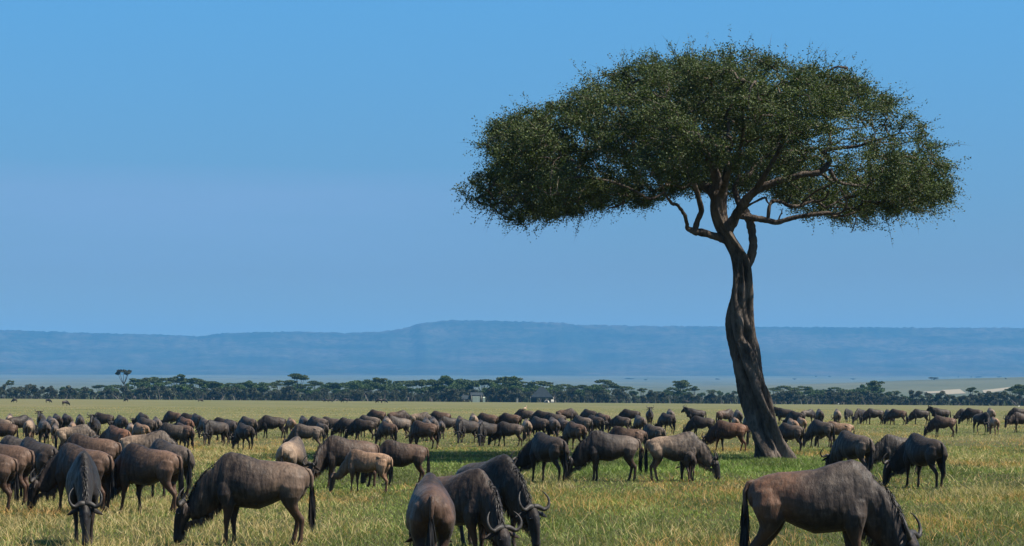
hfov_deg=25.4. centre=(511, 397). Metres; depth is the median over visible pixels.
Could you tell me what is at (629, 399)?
thicket
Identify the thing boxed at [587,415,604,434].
wildebeest
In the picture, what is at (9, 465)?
wildebeest
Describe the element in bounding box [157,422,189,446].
wildebeest
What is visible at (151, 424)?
wildebeest
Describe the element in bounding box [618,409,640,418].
wildebeest
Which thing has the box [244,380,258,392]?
acacia tree
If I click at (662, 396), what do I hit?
bush
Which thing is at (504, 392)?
bush
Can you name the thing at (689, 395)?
bush
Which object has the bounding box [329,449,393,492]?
wildebeest
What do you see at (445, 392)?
bush
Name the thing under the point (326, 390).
bush
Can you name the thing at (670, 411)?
wildebeest
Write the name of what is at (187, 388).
acacia tree
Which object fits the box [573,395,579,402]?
bush
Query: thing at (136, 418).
wildebeest
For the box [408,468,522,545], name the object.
wildebeest
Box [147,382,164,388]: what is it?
acacia tree
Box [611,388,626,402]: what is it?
bush
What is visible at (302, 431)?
wildebeest
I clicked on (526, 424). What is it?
wildebeest
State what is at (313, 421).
wildebeest
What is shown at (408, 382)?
acacia tree
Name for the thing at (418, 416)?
wildebeest
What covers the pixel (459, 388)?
acacia tree
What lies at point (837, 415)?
wildebeest
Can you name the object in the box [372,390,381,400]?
bush
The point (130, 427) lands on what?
wildebeest
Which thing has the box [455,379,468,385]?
acacia tree
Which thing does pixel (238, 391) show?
bush
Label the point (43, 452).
wildebeest
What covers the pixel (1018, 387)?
acacia tree
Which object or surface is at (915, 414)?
wildebeest
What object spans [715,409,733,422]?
wildebeest
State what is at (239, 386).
acacia tree
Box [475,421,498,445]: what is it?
wildebeest
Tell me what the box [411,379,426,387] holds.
acacia tree
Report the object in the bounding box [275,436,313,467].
wildebeest
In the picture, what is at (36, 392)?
bush
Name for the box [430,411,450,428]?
wildebeest
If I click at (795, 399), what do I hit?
bush
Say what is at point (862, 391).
acacia tree
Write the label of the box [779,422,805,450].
wildebeest
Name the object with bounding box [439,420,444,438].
wildebeest
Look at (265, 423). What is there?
wildebeest
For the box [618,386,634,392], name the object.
acacia tree
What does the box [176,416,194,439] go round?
wildebeest
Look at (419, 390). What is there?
acacia tree
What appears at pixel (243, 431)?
wildebeest
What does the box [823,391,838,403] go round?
bush
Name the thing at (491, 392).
bush
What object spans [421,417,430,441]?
wildebeest
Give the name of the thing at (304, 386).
acacia tree
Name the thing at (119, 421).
wildebeest
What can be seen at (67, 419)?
wildebeest
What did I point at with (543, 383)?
acacia tree
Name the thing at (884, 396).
bush
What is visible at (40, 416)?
wildebeest
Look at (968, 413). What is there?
wildebeest
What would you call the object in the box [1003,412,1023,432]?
wildebeest
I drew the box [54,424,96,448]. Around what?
wildebeest
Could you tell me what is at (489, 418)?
wildebeest
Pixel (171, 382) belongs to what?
acacia tree
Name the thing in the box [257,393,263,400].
bush
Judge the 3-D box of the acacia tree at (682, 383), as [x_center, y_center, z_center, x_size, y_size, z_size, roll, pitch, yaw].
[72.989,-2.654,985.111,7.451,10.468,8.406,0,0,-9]
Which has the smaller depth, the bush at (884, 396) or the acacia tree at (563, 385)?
the bush at (884, 396)
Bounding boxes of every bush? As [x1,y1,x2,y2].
[0,384,6,398]
[6,388,13,397]
[11,386,25,398]
[20,386,27,398]
[25,384,32,398]
[31,385,43,398]
[40,386,52,398]
[49,386,57,398]
[58,389,67,398]
[63,385,73,398]
[79,386,88,398]
[90,390,96,396]
[98,390,105,398]
[105,388,114,398]
[113,391,119,398]
[119,386,130,396]
[126,391,132,399]
[132,386,145,399]
[142,386,151,399]
[149,390,156,399]
[153,385,163,396]
[159,385,175,399]
[170,387,176,399]
[184,390,192,399]
[192,387,200,399]
[203,388,212,399]
[211,388,221,399]
[216,386,228,397]
[225,387,235,399]
[234,386,242,399]
[241,389,248,399]
[247,387,259,399]
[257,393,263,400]
[264,390,271,400]
[271,389,281,400]
[280,385,296,400]
[292,393,298,400]
[307,390,316,400]
[314,391,323,400]
[320,388,329,398]
[330,393,338,399]
[341,391,350,400]
[348,389,362,400]
[357,388,369,400]
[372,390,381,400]
[387,390,394,400]
[392,388,400,397]
[400,389,407,401]
[421,390,429,399]
[430,393,438,401]
[438,391,446,401]
[442,388,456,401]
[447,388,459,401]
[456,389,465,401]
[486,387,497,400]
[497,387,511,401]
[510,392,516,401]
[513,388,525,401]
[525,391,532,401]
[550,390,562,399]
[556,391,567,402]
[566,388,575,402]
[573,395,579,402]
[584,390,592,402]
[594,392,602,402]
[598,389,610,402]
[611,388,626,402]
[622,393,629,400]
[630,393,637,402]
[639,395,646,402]
[646,390,657,402]
[657,392,667,402]
[679,395,684,402]
[686,392,696,403]
[693,395,701,403]
[706,392,717,403]
[721,395,729,403]
[727,392,736,403]
[771,390,785,403]
[784,389,796,403]
[791,394,800,403]
[799,395,806,403]
[815,394,822,402]
[821,395,827,403]
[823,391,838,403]
[834,390,846,404]
[843,395,853,404]
[846,391,860,403]
[858,394,867,402]
[865,390,875,404]
[874,393,883,404]
[880,393,887,403]
[886,394,895,404]
[894,396,904,404]
[904,397,909,404]
[908,390,922,404]
[924,392,932,404]
[931,390,945,404]
[942,394,949,404]
[950,395,958,404]
[957,395,963,404]
[964,395,973,404]
[969,394,976,402]
[975,392,985,405]
[979,391,991,405]
[987,395,999,405]
[992,391,1008,405]
[1004,394,1015,404]
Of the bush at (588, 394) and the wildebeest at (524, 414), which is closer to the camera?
the wildebeest at (524, 414)
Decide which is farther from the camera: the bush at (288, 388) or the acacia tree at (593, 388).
the acacia tree at (593, 388)
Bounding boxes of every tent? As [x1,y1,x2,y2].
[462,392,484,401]
[530,387,553,402]
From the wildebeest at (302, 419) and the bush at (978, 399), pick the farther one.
the bush at (978, 399)
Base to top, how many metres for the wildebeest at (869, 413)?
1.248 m
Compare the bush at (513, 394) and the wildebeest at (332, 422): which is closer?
the wildebeest at (332, 422)
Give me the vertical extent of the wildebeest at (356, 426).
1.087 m
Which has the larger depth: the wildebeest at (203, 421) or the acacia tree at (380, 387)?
the acacia tree at (380, 387)
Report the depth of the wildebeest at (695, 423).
117.55 m
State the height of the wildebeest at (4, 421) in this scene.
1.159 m
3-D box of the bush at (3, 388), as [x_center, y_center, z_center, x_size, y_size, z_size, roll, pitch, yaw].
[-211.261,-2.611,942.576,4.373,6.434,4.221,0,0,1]
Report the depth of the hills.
11772.15 m
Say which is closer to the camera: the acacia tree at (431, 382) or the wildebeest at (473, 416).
the wildebeest at (473, 416)
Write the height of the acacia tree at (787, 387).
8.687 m
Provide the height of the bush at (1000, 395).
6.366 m
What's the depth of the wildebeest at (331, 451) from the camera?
51.56 m
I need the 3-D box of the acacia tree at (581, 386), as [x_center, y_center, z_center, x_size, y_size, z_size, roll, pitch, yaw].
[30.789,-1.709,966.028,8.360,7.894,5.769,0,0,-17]
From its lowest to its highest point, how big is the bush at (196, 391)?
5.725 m
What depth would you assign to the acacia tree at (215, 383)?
963.58 m
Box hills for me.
[0,320,1023,376]
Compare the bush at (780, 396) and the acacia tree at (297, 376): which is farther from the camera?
the acacia tree at (297, 376)
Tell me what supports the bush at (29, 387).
on the ground at (903, 385)
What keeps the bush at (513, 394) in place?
on the ground at (903, 385)
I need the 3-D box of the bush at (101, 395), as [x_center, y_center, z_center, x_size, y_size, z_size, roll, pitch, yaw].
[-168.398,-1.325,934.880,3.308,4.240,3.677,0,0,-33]
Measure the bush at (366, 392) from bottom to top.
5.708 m
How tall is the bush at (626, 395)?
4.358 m
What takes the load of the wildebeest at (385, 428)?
on the ground at (903, 385)
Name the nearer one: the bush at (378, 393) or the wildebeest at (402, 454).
the wildebeest at (402, 454)
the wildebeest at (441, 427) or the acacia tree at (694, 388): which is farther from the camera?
the acacia tree at (694, 388)
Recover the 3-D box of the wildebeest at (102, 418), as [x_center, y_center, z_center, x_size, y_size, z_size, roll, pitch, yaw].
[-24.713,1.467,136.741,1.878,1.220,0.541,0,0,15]
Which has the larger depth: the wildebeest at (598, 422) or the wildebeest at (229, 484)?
the wildebeest at (598, 422)
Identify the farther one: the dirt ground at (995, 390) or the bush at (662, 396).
the dirt ground at (995, 390)
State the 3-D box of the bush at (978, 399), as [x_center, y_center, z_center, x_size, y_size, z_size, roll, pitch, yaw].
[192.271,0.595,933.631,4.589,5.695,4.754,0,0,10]
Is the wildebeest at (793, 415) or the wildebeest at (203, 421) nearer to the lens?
the wildebeest at (203, 421)
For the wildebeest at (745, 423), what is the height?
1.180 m
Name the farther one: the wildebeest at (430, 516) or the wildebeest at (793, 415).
the wildebeest at (793, 415)
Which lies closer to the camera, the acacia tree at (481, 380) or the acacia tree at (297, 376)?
the acacia tree at (297, 376)
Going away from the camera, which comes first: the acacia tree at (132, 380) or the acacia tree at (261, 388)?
the acacia tree at (261, 388)
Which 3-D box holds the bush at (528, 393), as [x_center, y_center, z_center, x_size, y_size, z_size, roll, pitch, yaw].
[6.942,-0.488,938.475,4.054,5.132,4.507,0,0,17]
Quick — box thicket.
[0,389,1023,405]
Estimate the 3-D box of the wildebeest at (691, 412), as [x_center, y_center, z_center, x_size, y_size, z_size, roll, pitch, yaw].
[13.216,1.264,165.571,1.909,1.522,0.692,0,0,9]
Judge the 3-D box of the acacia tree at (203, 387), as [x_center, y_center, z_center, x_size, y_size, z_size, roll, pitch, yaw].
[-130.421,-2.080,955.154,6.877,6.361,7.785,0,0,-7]
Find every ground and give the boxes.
[0,374,1023,545]
[943,389,964,393]
[983,387,1009,392]
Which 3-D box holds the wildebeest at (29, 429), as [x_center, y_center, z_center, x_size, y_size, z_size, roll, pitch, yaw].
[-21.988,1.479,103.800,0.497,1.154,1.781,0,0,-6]
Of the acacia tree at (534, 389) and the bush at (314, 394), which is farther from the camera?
the acacia tree at (534, 389)
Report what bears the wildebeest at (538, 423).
on the ground at (903, 385)
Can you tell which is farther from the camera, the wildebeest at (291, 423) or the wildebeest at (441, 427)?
the wildebeest at (291, 423)
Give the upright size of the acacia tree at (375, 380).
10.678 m
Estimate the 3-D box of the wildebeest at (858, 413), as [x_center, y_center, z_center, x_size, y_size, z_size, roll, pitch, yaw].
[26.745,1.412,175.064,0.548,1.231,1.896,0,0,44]
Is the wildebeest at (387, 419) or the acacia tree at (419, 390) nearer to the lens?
the wildebeest at (387, 419)
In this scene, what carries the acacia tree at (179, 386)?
on the ground at (903, 385)
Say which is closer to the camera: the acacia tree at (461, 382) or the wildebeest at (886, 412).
the wildebeest at (886, 412)
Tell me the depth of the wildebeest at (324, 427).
108.09 m
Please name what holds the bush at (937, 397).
on the ground at (903, 385)
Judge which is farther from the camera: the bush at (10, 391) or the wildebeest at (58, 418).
the bush at (10, 391)
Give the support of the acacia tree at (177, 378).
on the ground at (903, 385)
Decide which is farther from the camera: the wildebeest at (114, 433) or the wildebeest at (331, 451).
the wildebeest at (114, 433)
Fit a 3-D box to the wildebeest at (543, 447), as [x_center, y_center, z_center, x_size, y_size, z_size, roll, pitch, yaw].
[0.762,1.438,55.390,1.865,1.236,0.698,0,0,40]
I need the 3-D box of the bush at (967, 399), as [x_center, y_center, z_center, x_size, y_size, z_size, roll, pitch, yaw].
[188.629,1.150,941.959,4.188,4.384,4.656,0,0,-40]
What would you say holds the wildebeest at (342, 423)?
on the ground at (903, 385)
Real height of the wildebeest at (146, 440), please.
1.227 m
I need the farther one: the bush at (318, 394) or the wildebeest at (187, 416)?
the bush at (318, 394)
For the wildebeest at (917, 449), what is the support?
on the ground at (903, 385)
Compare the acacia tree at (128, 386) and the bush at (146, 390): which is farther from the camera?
the acacia tree at (128, 386)
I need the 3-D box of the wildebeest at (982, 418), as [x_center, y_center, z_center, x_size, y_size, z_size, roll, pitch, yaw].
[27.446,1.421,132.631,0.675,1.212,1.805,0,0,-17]
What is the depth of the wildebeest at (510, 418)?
132.64 m
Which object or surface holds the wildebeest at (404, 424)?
on the ground at (903, 385)
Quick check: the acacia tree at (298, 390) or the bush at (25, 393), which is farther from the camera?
the acacia tree at (298, 390)
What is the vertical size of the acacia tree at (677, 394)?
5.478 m
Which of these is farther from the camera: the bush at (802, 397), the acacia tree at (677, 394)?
the acacia tree at (677, 394)
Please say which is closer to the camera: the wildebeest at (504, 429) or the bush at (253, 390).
the wildebeest at (504, 429)
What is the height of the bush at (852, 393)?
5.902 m
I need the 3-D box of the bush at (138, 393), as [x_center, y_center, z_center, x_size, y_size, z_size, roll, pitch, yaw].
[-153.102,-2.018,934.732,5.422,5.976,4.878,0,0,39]
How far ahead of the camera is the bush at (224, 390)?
939.36 m
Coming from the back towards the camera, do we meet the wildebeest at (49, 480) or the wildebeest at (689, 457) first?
the wildebeest at (689, 457)
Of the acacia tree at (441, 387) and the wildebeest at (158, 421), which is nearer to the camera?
the wildebeest at (158, 421)
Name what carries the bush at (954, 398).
on the ground at (903, 385)
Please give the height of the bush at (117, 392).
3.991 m
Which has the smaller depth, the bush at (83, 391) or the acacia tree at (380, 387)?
the bush at (83, 391)
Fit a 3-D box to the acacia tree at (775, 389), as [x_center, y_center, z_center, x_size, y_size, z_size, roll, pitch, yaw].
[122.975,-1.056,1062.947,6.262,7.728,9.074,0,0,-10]
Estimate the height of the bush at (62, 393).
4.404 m
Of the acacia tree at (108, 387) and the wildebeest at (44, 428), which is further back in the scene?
the acacia tree at (108, 387)
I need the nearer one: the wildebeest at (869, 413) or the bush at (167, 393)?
the wildebeest at (869, 413)
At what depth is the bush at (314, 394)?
948.10 m
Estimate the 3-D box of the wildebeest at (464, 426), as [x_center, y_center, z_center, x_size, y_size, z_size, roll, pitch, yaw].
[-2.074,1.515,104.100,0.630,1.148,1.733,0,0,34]
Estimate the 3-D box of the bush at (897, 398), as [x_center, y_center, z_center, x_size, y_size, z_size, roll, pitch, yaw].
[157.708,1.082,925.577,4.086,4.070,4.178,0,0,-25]
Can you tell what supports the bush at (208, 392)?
on the ground at (903, 385)
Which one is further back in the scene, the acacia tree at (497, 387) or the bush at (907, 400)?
the acacia tree at (497, 387)
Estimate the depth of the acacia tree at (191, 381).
964.28 m
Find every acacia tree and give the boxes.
[5,380,14,397]
[91,385,106,391]
[103,385,113,389]
[115,369,131,386]
[125,383,133,390]
[128,378,141,388]
[134,381,149,393]
[139,377,157,384]
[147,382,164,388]
[149,378,170,384]
[160,378,179,386]
[167,374,186,384]
[171,384,184,391]
[180,382,194,387]
[182,378,202,388]
[183,387,192,392]
[197,386,207,392]
[200,381,212,396]
[208,381,222,387]
[230,384,243,393]
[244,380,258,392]
[254,386,269,394]
[258,382,268,386]
[267,382,277,390]
[273,380,285,388]
[283,380,297,385]
[287,373,309,393]
[289,386,300,393]
[298,384,315,389]
[300,387,314,395]
[307,380,324,388]
[325,382,344,389]
[348,380,369,388]
[358,384,374,392]
[362,379,378,392]
[371,377,387,390]
[373,383,387,392]
[386,382,402,386]
[393,380,413,387]
[397,386,412,394]
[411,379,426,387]
[412,388,425,394]
[418,386,437,392]
[424,380,444,393]
[434,385,455,391]
[438,375,455,397]
[448,383,463,387]
[451,24,970,458]
[453,386,468,392]
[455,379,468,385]
[464,380,479,389]
[471,379,493,390]
[477,380,490,386]
[478,388,487,395]
[490,383,503,390]
[491,376,512,390]
[501,376,521,392]
[508,385,523,391]
[520,381,533,386]
[522,387,529,393]
[525,381,537,392]
[529,386,544,391]
[531,381,553,386]
[546,387,561,393]
[551,385,564,390]
[555,384,571,394]
[565,386,577,389]
[573,389,584,401]
[576,385,590,388]
[583,384,600,395]
[594,379,614,388]
[610,384,620,396]
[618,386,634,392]
[629,390,638,394]
[637,388,647,394]
[666,387,681,391]
[671,391,682,396]
[672,380,689,390]
[680,390,692,398]
[685,386,699,394]
[768,387,782,393]
[776,386,792,390]
[791,386,811,392]
[803,387,819,394]
[807,391,823,399]
[828,387,843,391]
[855,389,870,395]
[862,385,879,392]
[865,380,884,391]
[966,387,978,403]
[1004,387,1018,394]
[1011,384,1023,404]
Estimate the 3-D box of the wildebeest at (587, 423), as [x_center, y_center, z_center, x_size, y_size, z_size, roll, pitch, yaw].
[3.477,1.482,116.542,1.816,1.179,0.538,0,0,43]
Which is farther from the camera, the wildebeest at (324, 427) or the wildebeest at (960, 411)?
the wildebeest at (960, 411)
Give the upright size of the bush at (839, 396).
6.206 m
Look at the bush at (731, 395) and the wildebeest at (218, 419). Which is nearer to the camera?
the wildebeest at (218, 419)
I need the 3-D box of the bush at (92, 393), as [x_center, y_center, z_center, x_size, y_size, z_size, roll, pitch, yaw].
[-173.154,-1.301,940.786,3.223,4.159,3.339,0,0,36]
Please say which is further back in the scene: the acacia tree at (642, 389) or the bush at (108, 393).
the acacia tree at (642, 389)
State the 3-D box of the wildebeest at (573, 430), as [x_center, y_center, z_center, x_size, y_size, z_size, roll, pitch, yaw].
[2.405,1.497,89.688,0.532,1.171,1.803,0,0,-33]
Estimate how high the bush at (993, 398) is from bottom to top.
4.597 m
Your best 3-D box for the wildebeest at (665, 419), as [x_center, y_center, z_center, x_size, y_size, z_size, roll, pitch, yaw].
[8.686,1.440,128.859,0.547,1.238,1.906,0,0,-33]
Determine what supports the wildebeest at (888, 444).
on the ground at (903, 385)
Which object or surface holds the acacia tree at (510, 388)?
on the ground at (903, 385)
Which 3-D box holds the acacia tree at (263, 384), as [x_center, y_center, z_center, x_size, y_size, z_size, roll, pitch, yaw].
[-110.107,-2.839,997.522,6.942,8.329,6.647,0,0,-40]
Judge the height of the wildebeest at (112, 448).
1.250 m
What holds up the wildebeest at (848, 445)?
on the ground at (903, 385)
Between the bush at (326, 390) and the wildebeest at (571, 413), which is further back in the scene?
the bush at (326, 390)
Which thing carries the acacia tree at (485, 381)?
on the ground at (903, 385)
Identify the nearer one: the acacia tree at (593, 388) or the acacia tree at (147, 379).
the acacia tree at (593, 388)
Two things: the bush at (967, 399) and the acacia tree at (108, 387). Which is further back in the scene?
the acacia tree at (108, 387)
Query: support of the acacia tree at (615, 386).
on the ground at (903, 385)
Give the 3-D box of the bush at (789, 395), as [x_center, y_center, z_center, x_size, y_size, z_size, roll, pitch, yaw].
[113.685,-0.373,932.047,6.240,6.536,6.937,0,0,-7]
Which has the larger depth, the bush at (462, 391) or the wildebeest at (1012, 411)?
the bush at (462, 391)
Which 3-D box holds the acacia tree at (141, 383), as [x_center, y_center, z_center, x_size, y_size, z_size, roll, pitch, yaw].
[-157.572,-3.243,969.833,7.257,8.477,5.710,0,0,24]
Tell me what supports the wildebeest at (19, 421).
on the ground at (903, 385)
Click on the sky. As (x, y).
(196, 168)
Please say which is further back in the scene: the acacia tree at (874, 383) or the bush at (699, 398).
the acacia tree at (874, 383)
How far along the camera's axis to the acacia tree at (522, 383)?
1040.48 m
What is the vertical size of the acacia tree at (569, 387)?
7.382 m
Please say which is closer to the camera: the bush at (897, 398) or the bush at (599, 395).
the bush at (897, 398)
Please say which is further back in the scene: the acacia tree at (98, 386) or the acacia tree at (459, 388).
the acacia tree at (98, 386)
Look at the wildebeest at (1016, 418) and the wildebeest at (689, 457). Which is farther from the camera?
the wildebeest at (1016, 418)
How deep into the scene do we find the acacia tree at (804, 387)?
1027.08 m
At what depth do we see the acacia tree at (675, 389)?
1045.86 m
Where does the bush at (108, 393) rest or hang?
on the ground at (903, 385)
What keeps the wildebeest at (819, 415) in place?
on the ground at (903, 385)
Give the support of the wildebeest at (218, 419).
on the ground at (903, 385)
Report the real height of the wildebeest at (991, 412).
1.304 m
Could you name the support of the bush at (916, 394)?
on the ground at (903, 385)
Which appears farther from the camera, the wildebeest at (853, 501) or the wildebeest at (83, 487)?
the wildebeest at (83, 487)
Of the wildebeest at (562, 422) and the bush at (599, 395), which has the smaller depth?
the wildebeest at (562, 422)
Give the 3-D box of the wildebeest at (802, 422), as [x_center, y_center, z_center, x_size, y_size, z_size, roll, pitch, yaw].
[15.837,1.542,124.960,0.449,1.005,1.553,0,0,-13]
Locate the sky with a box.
[0,0,1023,336]
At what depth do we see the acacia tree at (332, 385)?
1011.68 m
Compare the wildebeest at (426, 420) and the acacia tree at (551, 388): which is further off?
the acacia tree at (551, 388)
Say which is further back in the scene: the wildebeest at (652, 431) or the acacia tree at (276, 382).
the acacia tree at (276, 382)
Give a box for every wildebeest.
[0,418,11,423]
[0,422,18,437]
[0,435,37,492]
[0,443,35,505]
[0,454,20,511]
[7,415,38,435]
[10,437,57,500]
[23,418,36,438]
[27,442,115,512]
[35,409,45,425]
[35,418,50,443]
[46,416,58,438]
[50,413,62,432]
[51,423,58,443]
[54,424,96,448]
[58,433,121,460]
[62,413,73,427]
[65,450,102,545]
[75,414,88,425]
[86,412,113,425]
[87,412,100,435]
[90,425,130,441]
[99,442,184,514]
[108,415,128,428]
[119,430,177,449]
[126,422,133,432]
[130,412,148,424]
[131,422,149,434]
[136,438,194,499]
[137,417,157,432]
[152,416,161,431]
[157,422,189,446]
[159,411,181,423]
[172,413,197,432]
[173,452,316,545]
[175,422,194,450]
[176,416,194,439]
[191,413,202,433]
[195,417,207,438]
[199,420,229,444]
[203,417,237,440]
[219,419,236,443]
[228,423,255,449]
[237,416,257,438]
[257,415,287,438]
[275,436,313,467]
[281,417,295,435]
[282,424,323,444]
[298,415,307,424]
[303,435,380,487]
[305,416,328,438]
[312,422,328,440]
[321,416,342,437]
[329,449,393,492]
[330,417,360,437]
[344,418,375,439]
[351,415,379,436]
[360,439,430,484]
[366,409,385,420]
[372,421,397,444]
[378,416,392,438]
[387,410,411,422]
[389,416,411,438]
[405,420,439,448]
[405,472,455,545]
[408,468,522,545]
[409,412,431,423]
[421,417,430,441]
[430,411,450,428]
[430,416,438,439]
[438,416,456,435]
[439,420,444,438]
[451,416,464,436]
[453,418,478,442]
[456,454,549,545]
[469,413,478,433]
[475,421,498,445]
[477,413,498,424]
[488,421,524,445]
[496,413,521,424]
[511,431,569,482]
[514,409,534,424]
[522,418,531,440]
[525,416,549,438]
[527,410,548,420]
[538,412,565,432]
[545,417,560,436]
[552,418,568,435]
[556,408,577,420]
[556,421,587,449]
[565,430,642,480]
[572,415,592,433]
[579,409,596,417]
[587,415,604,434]
[594,412,610,432]
[605,415,631,429]
[609,426,647,458]
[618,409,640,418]
[629,415,646,429]
[643,424,665,451]
[643,431,720,480]
[646,406,653,424]
[653,412,675,433]
[667,409,674,415]
[675,451,696,481]
[681,405,706,419]
[682,415,714,435]
[701,420,748,451]
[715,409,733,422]
[730,409,742,423]
[731,417,739,422]
[737,459,921,545]
[742,417,751,437]
[773,404,792,424]
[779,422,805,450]
[781,411,804,429]
[787,418,798,441]
[797,417,806,432]
[801,409,815,421]
[803,419,834,447]
[813,409,824,421]
[814,421,854,446]
[820,430,874,471]
[831,409,841,422]
[844,408,852,421]
[850,408,866,423]
[860,408,884,424]
[865,434,922,473]
[881,409,893,424]
[882,432,947,488]
[883,409,906,424]
[906,409,930,424]
[924,415,957,436]
[926,404,950,417]
[953,409,972,422]
[958,408,982,424]
[973,412,989,432]
[987,408,995,418]
[987,417,999,434]
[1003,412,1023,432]
[1005,407,1023,418]
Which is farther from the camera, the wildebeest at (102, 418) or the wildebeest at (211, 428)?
the wildebeest at (102, 418)
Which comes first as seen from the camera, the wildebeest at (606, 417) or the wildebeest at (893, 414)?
the wildebeest at (606, 417)
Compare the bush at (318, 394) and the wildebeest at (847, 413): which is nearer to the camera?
the wildebeest at (847, 413)
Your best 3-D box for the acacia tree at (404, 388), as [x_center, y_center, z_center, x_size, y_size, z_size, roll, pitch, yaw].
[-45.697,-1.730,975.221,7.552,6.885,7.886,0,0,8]
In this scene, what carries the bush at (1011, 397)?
on the ground at (903, 385)
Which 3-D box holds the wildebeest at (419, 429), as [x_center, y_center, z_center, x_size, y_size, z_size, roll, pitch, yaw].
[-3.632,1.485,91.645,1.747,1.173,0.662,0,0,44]
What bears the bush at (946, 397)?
on the ground at (903, 385)
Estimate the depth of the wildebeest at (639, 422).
119.05 m
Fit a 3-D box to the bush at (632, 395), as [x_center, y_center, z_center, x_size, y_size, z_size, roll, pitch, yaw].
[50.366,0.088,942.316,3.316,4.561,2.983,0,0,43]
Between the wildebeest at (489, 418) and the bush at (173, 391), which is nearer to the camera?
the wildebeest at (489, 418)
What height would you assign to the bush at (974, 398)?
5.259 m
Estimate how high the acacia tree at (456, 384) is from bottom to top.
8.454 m
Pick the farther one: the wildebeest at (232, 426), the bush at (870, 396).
the bush at (870, 396)
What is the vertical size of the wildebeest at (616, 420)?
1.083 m
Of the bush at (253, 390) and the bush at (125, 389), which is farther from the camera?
the bush at (125, 389)
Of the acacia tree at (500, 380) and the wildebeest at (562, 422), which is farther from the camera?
the acacia tree at (500, 380)
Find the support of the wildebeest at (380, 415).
on the ground at (903, 385)
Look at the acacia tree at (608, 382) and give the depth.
983.79 m
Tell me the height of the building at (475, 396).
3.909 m
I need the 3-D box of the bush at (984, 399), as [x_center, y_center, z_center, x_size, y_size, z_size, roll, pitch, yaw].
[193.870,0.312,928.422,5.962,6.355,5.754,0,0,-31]
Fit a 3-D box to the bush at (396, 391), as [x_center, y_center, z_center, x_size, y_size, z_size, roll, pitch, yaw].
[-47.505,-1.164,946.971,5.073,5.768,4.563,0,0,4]
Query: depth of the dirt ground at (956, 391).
2166.50 m
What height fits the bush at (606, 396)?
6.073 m
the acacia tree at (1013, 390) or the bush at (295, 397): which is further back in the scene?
the acacia tree at (1013, 390)
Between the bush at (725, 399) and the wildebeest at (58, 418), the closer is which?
the wildebeest at (58, 418)
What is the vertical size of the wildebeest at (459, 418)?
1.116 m
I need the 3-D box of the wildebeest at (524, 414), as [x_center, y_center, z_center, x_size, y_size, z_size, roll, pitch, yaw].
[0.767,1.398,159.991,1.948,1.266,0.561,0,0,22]
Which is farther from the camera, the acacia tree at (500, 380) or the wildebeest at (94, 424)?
the acacia tree at (500, 380)
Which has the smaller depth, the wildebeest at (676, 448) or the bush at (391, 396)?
the wildebeest at (676, 448)
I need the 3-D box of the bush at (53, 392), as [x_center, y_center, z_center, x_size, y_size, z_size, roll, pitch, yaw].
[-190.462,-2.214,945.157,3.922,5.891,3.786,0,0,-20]
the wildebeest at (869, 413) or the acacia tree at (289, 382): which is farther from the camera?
the acacia tree at (289, 382)
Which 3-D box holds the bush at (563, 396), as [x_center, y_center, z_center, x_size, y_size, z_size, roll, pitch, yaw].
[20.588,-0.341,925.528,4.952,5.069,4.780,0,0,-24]
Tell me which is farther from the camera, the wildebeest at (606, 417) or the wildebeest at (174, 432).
the wildebeest at (606, 417)
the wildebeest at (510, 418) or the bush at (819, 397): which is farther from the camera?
the bush at (819, 397)
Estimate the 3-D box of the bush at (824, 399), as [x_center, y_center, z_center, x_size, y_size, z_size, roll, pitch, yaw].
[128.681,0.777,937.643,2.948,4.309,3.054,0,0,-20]
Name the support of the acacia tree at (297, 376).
on the ground at (903, 385)
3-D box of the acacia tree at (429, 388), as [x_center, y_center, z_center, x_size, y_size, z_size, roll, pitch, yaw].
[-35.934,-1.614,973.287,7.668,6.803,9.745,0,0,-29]
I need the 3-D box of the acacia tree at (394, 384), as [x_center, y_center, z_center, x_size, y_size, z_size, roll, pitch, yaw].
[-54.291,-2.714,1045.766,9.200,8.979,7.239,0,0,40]
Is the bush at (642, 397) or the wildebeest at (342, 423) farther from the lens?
the bush at (642, 397)
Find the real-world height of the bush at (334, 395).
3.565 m
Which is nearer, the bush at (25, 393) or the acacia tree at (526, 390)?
the bush at (25, 393)
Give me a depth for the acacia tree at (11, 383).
959.86 m
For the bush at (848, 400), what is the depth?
931.41 m
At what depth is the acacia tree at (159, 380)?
974.04 m
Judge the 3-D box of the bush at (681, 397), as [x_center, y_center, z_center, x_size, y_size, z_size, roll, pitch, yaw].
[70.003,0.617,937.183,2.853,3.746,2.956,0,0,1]
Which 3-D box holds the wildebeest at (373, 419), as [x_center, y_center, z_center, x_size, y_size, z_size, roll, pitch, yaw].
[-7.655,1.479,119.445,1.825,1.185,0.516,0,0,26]
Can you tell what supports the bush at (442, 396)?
on the ground at (903, 385)
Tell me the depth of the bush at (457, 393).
925.97 m
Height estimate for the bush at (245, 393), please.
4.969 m
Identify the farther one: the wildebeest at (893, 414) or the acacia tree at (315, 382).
the acacia tree at (315, 382)
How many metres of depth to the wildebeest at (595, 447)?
55.88 m
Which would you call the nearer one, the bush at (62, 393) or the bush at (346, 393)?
the bush at (62, 393)
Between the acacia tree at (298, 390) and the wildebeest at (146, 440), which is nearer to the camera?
the wildebeest at (146, 440)
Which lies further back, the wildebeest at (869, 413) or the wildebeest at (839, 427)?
the wildebeest at (869, 413)
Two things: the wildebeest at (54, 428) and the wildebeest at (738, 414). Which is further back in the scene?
the wildebeest at (738, 414)
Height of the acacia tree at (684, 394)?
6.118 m
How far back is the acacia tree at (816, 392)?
977.59 m
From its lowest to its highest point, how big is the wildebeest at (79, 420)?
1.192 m
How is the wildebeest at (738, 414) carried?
on the ground at (903, 385)

